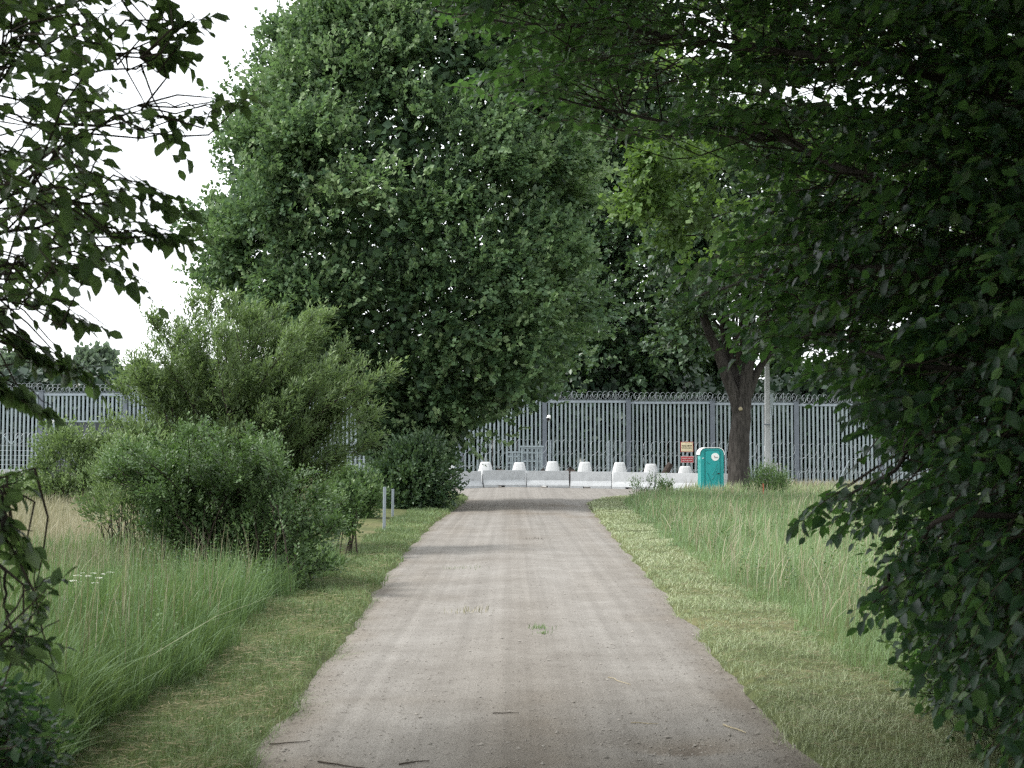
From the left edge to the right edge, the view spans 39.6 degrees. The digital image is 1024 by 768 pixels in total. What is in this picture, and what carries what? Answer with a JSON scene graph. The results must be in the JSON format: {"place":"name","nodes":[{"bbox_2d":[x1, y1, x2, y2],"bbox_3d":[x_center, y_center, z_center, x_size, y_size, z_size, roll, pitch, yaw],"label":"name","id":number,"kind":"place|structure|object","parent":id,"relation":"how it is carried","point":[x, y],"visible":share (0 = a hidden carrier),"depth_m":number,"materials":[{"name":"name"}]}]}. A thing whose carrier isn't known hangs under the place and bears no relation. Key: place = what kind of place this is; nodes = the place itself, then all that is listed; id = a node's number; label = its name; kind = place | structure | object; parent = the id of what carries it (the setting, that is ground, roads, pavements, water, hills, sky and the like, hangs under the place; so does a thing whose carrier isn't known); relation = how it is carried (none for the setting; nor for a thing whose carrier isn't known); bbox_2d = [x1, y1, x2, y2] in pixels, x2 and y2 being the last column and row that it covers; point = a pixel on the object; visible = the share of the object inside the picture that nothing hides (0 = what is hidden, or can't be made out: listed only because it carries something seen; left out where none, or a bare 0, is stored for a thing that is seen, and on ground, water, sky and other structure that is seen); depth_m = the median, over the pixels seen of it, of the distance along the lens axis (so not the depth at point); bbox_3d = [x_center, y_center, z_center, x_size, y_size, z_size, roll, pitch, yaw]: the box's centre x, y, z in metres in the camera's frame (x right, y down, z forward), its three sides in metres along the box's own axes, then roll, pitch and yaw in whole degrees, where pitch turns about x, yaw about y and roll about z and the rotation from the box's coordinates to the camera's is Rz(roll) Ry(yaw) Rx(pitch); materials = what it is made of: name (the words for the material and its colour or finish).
{"place":"outdoors","nodes":[
{"label":"outdoors","id":0,"kind":"place"},
{"bbox_2d":[52,420,157,471],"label":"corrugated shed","id":1,"kind":"structure","parent":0,"point":[96,424],"depth_m":84.98,"materials":[{"name":"metal"}]},
{"bbox_2d":[65,493,468,767],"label":"verge grass","id":2,"kind":"structure","parent":0,"point":[376,580],"depth_m":11.81,"materials":[{"name":"green plant"}]},
{"bbox_2d":[0,0,1010,378],"label":"sky","id":3,"kind":"structure","parent":0,"point":[120,313],"materials":[{"name":"white"}]},
{"bbox_2d":[15,485,1021,767],"bbox_3d":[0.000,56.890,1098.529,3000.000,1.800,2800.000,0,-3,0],"label":"ground","id":4,"kind":"structure","parent":0,"point":[369,525],"depth_m":12.28,"materials":[{"name":"green plant"}]},
{"bbox_2d":[0,346,37,467],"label":"tree","id":5,"kind":"object","parent":4,"relation":"on","point":[8,358],"visible":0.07,"depth_m":99.98,"materials":[{"name":"green plant"}]},
{"bbox_2d":[0,665,81,767],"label":"corner shrub","id":6,"kind":"object","parent":4,"relation":"on","point":[22,739],"visible":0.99,"depth_m":6.05,"materials":[{"name":"green plant"}]},
{"bbox_2d":[0,464,98,500],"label":"bush","id":7,"kind":"object","parent":4,"relation":"on","point":[10,480],"visible":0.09,"depth_m":60.90,"materials":[{"name":"green plant"}]},
{"bbox_2d":[15,413,125,503],"bbox_3d":[-17.613,3.236,57.838,4.978,4.218,3.985,1,-3,-15],"label":"field bush","id":8,"kind":"object","parent":4,"relation":"on","point":[60,443],"visible":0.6,"depth_m":56.95,"materials":[{"name":"green plant"}]},
{"bbox_2d":[67,340,124,373],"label":"tree","id":9,"kind":"object","parent":4,"relation":"on","point":[105,354],"visible":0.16,"depth_m":103.20,"materials":[{"name":"green plant"}]},
{"bbox_2d":[0,0,271,715],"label":"sprawling tree","id":10,"kind":"object","parent":4,"relation":"on","point":[24,556],"visible":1,"depth_m":6.27,"materials":[{"name":"green plant"}]},
{"bbox_2d":[70,415,202,562],"bbox_3d":[-5.986,1.895,22.930,2.245,2.861,2.246,1,-3,-14],"label":"pale bush","id":11,"kind":"object","parent":4,"relation":"on","point":[113,499],"visible":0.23,"depth_m":22.54,"materials":[{"name":"green plant"}]},
{"bbox_2d":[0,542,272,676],"bbox_3d":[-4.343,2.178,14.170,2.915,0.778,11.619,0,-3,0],"label":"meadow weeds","id":12,"kind":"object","parent":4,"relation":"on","point":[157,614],"visible":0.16,"depth_m":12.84,"materials":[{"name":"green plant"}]},
{"bbox_2d":[0,470,320,589],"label":"field grass","id":13,"kind":"structure","parent":4,"relation":"on","point":[62,525],"depth_m":36.03,"materials":[{"name":"green plant"}]},
{"bbox_2d":[0,511,354,767],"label":"tall grass","id":14,"kind":"structure","parent":4,"relation":"on","point":[107,685],"depth_m":13.09,"materials":[{"name":"green plant"}]},
{"bbox_2d":[0,432,356,473],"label":"wire fence","id":15,"kind":"object","parent":4,"relation":"on","point":[11,450],"visible":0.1,"depth_m":80.90,"materials":[{"name":"metal"}]},
{"bbox_2d":[91,411,356,593],"bbox_3d":[-4.029,1.718,20.387,3.860,2.745,2.998,0,-3,0],"label":"leafy shrub","id":16,"kind":"object","parent":4,"relation":"on","point":[245,492],"visible":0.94,"depth_m":19.84,"materials":[{"name":"green plant"}]},
{"bbox_2d":[141,514,356,610],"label":"meadow weeds","id":17,"kind":"object","parent":4,"relation":"on","point":[250,562],"visible":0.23,"depth_m":18.22,"materials":[{"name":"green plant"}]},
{"bbox_2d":[96,277,408,540],"bbox_3d":[-5.366,0.639,28.841,6.646,5.635,3.593,0,-3,0],"label":"willow shrub","id":18,"kind":"object","parent":4,"relation":"on","point":[263,396],"visible":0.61,"depth_m":28.36,"materials":[{"name":"green plant"}]},
{"bbox_2d":[304,452,392,518],"bbox_3d":[-4.896,3.237,41.854,2.874,2.496,2.319,0,-3,0],"label":"wayside bush","id":19,"kind":"object","parent":4,"relation":"on","point":[369,481],"visible":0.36,"depth_m":41.54,"materials":[{"name":"green plant"}]},
{"bbox_2d":[329,472,370,554],"bbox_3d":[-3.162,2.479,26.834,0.996,1.657,0.798,0,-3,0],"label":"slim sapling","id":20,"kind":"object","parent":4,"relation":"on","point":[356,492],"visible":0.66,"depth_m":26.79,"materials":[{"name":"green plant"}]},
{"bbox_2d":[383,487,385,529],"bbox_3d":[-3.174,3.133,35.364,0.068,1.145,0.040,2,-3,-18],"label":"steel post","id":21,"kind":"object","parent":4,"relation":"on","point":[384,507],"visible":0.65,"depth_m":35.35,"materials":[{"name":"grey metal"}]},
{"bbox_2d":[391,489,393,516],"bbox_3d":[-3.632,3.642,43.323,0.068,0.894,0.040,2,-3,-18],"label":"steel post","id":22,"kind":"object","parent":4,"relation":"on","point":[392,509],"visible":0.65,"depth_m":43.31,"materials":[{"name":"grey metal"}]},
{"bbox_2d":[161,0,641,505],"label":"maple tree","id":23,"kind":"object","parent":4,"relation":"on","point":[327,70],"visible":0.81,"depth_m":51.01,"materials":[{"name":"green plant"}]},
{"bbox_2d":[364,422,469,508],"bbox_3d":[-3.347,3.254,49.778,3.782,3.826,3.189,0,-3,0],"label":"bush","id":24,"kind":"object","parent":4,"relation":"on","point":[416,473],"visible":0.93,"depth_m":49.18,"materials":[{"name":"green plant"}]},
{"bbox_2d":[0,382,984,484],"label":"border fence","id":25,"kind":"object","parent":4,"relation":"on","point":[43,394],"visible":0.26,"depth_m":88.91,"materials":[{"name":"metal"}]},
{"bbox_2d":[0,360,1015,481],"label":"fence","id":26,"kind":"object","parent":4,"relation":"on","point":[22,375],"visible":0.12,"depth_m":93.11,"materials":[{"name":"grey metal"}]},
{"bbox_2d":[506,446,543,470],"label":"metal gate","id":27,"kind":"structure","parent":4,"relation":"on","point":[523,455],"depth_m":85.23,"materials":[{"name":"grey metal"}]},
{"bbox_2d":[68,541,1011,767],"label":"grass clippings","id":28,"kind":"object","parent":4,"relation":"on","point":[301,662],"depth_m":10.85,"materials":[{"name":"green plant"}]},
{"bbox_2d":[536,0,715,445],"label":"shade tree","id":29,"kind":"object","parent":4,"relation":"on","point":[632,362],"visible":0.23,"depth_m":92.99,"materials":[{"name":"green plant"}]},
{"bbox_2d":[624,469,678,496],"bbox_3d":[6.288,4.682,63.941,2.407,1.787,2.051,0,-3,0],"label":"weed clump","id":30,"kind":"object","parent":4,"relation":"on","point":[667,484],"visible":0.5,"depth_m":63.69,"materials":[{"name":"green plant"}]},
{"bbox_2d":[638,312,719,346],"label":"tree","id":31,"kind":"object","parent":4,"relation":"on","point":[716,330],"depth_m":104.72,"materials":[{"name":"green plant"}]},
{"bbox_2d":[454,438,928,484],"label":"concertina wire","id":32,"kind":"object","parent":4,"relation":"on","point":[603,469],"visible":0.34,"depth_m":86.54,"materials":[{"name":"metal"}]},
{"bbox_2d":[696,447,724,491],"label":"portable toilet","id":33,"kind":"object","parent":4,"relation":"on","point":[711,465],"visible":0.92,"depth_m":69.30,"materials":[{"name":"teal plastic"}]},
{"bbox_2d":[705,451,719,489],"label":"door","id":34,"kind":"structure","parent":33,"relation":"in","point":[712,458],"depth_m":69.29,"materials":[{"name":"teal plastic"}]},
{"bbox_2d":[401,0,1023,767],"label":"overhanging tree","id":35,"kind":"object","parent":4,"relation":"on","point":[957,432],"visible":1,"depth_m":7.22,"materials":[{"name":"green plant"}]},
{"bbox_2d":[696,332,772,383],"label":"tree","id":36,"kind":"object","parent":4,"relation":"on","point":[710,368],"visible":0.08,"depth_m":99.91,"materials":[{"name":"green plant"}]},
{"bbox_2d":[620,95,903,488],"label":"old tree","id":37,"kind":"object","parent":4,"relation":"on","point":[740,388],"visible":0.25,"depth_m":73.42,"materials":[{"name":"green plant"}]},
{"bbox_2d":[756,359,780,471],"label":"utility pole","id":38,"kind":"object","parent":4,"relation":"on","point":[768,424],"visible":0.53,"depth_m":79.37,"materials":[{"name":"concrete"}]},
{"bbox_2d":[741,459,797,495],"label":"bush","id":39,"kind":"object","parent":4,"relation":"on","point":[768,475],"visible":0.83,"depth_m":65.59,"materials":[{"name":"green plant"}]},
{"bbox_2d":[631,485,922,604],"bbox_3d":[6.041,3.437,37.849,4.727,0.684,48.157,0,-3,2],"label":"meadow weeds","id":40,"kind":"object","parent":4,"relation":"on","point":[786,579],"visible":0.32,"depth_m":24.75,"materials":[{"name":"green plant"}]},
{"bbox_2d":[761,352,804,380],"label":"tree","id":41,"kind":"object","parent":4,"relation":"on","point":[779,373],"visible":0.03,"depth_m":101.07,"materials":[{"name":"green plant"}]},
{"bbox_2d":[597,0,1018,364],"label":"lime tree","id":42,"kind":"object","parent":4,"relation":"on","point":[650,194],"visible":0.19,"depth_m":35.10,"materials":[{"name":"green plant"}]},
{"bbox_2d":[621,479,1023,757],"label":"tall grass","id":43,"kind":"structure","parent":4,"relation":"on","point":[806,610],"depth_m":23.46,"materials":[{"name":"green plant"}]},
{"bbox_2d":[826,325,905,382],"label":"tree","id":44,"kind":"object","parent":4,"relation":"on","point":[871,358],"visible":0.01,"depth_m":99.18,"materials":[{"name":"green plant"}]},
{"bbox_2d":[877,547,1020,761],"bbox_3d":[3.486,1.944,9.686,2.446,1.807,2.581,0,-3,0],"label":"verge shrub","id":45,"kind":"object","parent":4,"relation":"on","point":[986,733],"visible":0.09,"depth_m":9.03,"materials":[{"name":"green plant"}]},
{"bbox_2d":[248,486,821,767],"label":"road","id":46,"kind":"structure","parent":0,"point":[585,537],"depth_m":12.74,"materials":[{"name":"grey gravel"}]},
{"bbox_2d":[269,740,309,744],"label":"twig","id":47,"kind":"object","parent":46,"relation":"on","point":[288,742],"visible":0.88,"depth_m":9.45,"materials":[{"name":"brown wood"}]},
{"bbox_2d":[317,761,364,767],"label":"twig","id":48,"kind":"object","parent":46,"relation":"on","point":[338,764],"visible":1,"depth_m":8.79,"materials":[{"name":"brown wood"}]},
{"bbox_2d":[399,760,428,764],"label":"twig","id":49,"kind":"object","parent":46,"relation":"on","point":[412,762],"visible":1,"depth_m":8.78,"materials":[{"name":"brown wood"}]},
{"bbox_2d":[450,471,482,488],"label":"concrete barrier","id":50,"kind":"object","parent":46,"relation":"on","point":[474,477],"visible":0.45,"depth_m":76.37,"materials":[{"name":"grey concrete"}]},
{"bbox_2d":[444,604,494,613],"bbox_3d":[-0.505,2.714,17.215,0.737,0.140,0.557,-1,-3,18],"label":"straw patch","id":51,"kind":"object","parent":46,"relation":"on","point":[469,610],"visible":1,"depth_m":17.20,"materials":[{"name":"beige plant"}]},
{"bbox_2d":[478,462,491,480],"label":"concrete block","id":52,"kind":"object","parent":46,"relation":"on","point":[484,467],"depth_m":78.16,"materials":[{"name":"grey concrete"}]},
{"bbox_2d":[482,470,525,486],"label":"concrete barrier","id":53,"kind":"object","parent":46,"relation":"on","point":[504,478],"visible":0.99,"depth_m":77.19,"materials":[{"name":"grey concrete"}]},
{"bbox_2d":[512,462,525,481],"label":"concrete block","id":54,"kind":"object","parent":46,"relation":"on","point":[518,465],"depth_m":78.93,"materials":[{"name":"grey concrete"}]},
{"bbox_2d":[256,519,822,767],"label":"road litter","id":55,"kind":"object","parent":46,"relation":"on","point":[528,667],"visible":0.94,"depth_m":11.59,"materials":[{"name":"brown plant"}]},
{"bbox_2d":[528,624,556,629],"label":"grass tuft","id":56,"kind":"object","parent":46,"relation":"on","point":[536,626],"visible":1,"depth_m":15.52,"materials":[{"name":"plant"}]},
{"bbox_2d":[526,471,568,487],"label":"concrete barrier","id":57,"kind":"object","parent":46,"relation":"on","point":[553,479],"visible":0.99,"depth_m":77.83,"materials":[{"name":"grey concrete"}]},
{"bbox_2d":[546,415,550,460],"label":"camera pole","id":58,"kind":"object","parent":46,"relation":"on","point":[548,418],"visible":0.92,"depth_m":83.92,"materials":[{"name":"white metal"}]},
{"bbox_2d":[542,461,559,486],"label":"concrete block","id":59,"kind":"object","parent":46,"relation":"on","point":[552,466],"depth_m":79.24,"materials":[{"name":"grey concrete"}]},
{"bbox_2d":[565,467,575,485],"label":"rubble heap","id":60,"kind":"object","parent":46,"relation":"on","point":[570,469],"visible":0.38,"depth_m":80.02,"materials":[{"name":"grey concrete"}]},
{"bbox_2d":[577,462,591,471],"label":"concrete block","id":61,"kind":"object","parent":46,"relation":"on","point":[584,467],"depth_m":79.25,"materials":[{"name":"grey concrete"}]},
{"bbox_2d":[570,472,611,488],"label":"concrete barrier","id":62,"kind":"object","parent":46,"relation":"on","point":[600,480],"visible":0.98,"depth_m":77.83,"materials":[{"name":"grey concrete"}]},
{"bbox_2d":[612,462,630,487],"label":"concrete block","id":63,"kind":"object","parent":46,"relation":"on","point":[619,466],"depth_m":78.90,"materials":[{"name":"grey concrete"}]},
{"bbox_2d":[612,472,655,488],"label":"concrete barrier","id":64,"kind":"object","parent":46,"relation":"on","point":[620,479],"visible":0.73,"depth_m":77.28,"materials":[{"name":"grey concrete"}]},
{"bbox_2d":[644,464,657,479],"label":"concrete block","id":65,"kind":"object","parent":46,"relation":"on","point":[650,467],"depth_m":78.19,"materials":[{"name":"grey concrete"}]},
{"bbox_2d":[655,473,697,489],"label":"concrete barrier","id":66,"kind":"object","parent":46,"relation":"on","point":[680,479],"visible":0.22,"depth_m":75.98,"materials":[{"name":"grey concrete"}]},
{"bbox_2d":[662,462,672,472],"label":"log","id":67,"kind":"object","parent":66,"relation":"on","point":[667,468],"visible":0.69,"depth_m":78.35,"materials":[{"name":"brown wood"}]},
{"bbox_2d":[678,466,691,472],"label":"concrete block","id":68,"kind":"object","parent":46,"relation":"on","point":[684,469],"depth_m":77.22,"materials":[{"name":"grey concrete"}]},
{"bbox_2d":[681,440,693,465],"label":"sign post","id":69,"kind":"object","parent":68,"relation":"on","point":[686,446],"visible":1,"depth_m":80.84,"materials":[{"name":"beige metal"}]},
{"bbox_2d":[724,474,727,486],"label":"concrete barrier","id":70,"kind":"object","parent":46,"relation":"on","point":[725,478],"depth_m":75.20,"materials":[{"name":"grey concrete"}]},
{"bbox_2d":[723,724,745,732],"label":"twig","id":71,"kind":"object","parent":46,"relation":"on","point":[733,728],"visible":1,"depth_m":9.93,"materials":[{"name":"wood"}]},
{"bbox_2d":[686,478,911,493],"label":"fringe grass","id":72,"kind":"structure","parent":0,"point":[815,482],"depth_m":73.83,"materials":[{"name":"green plant"}]}
]}

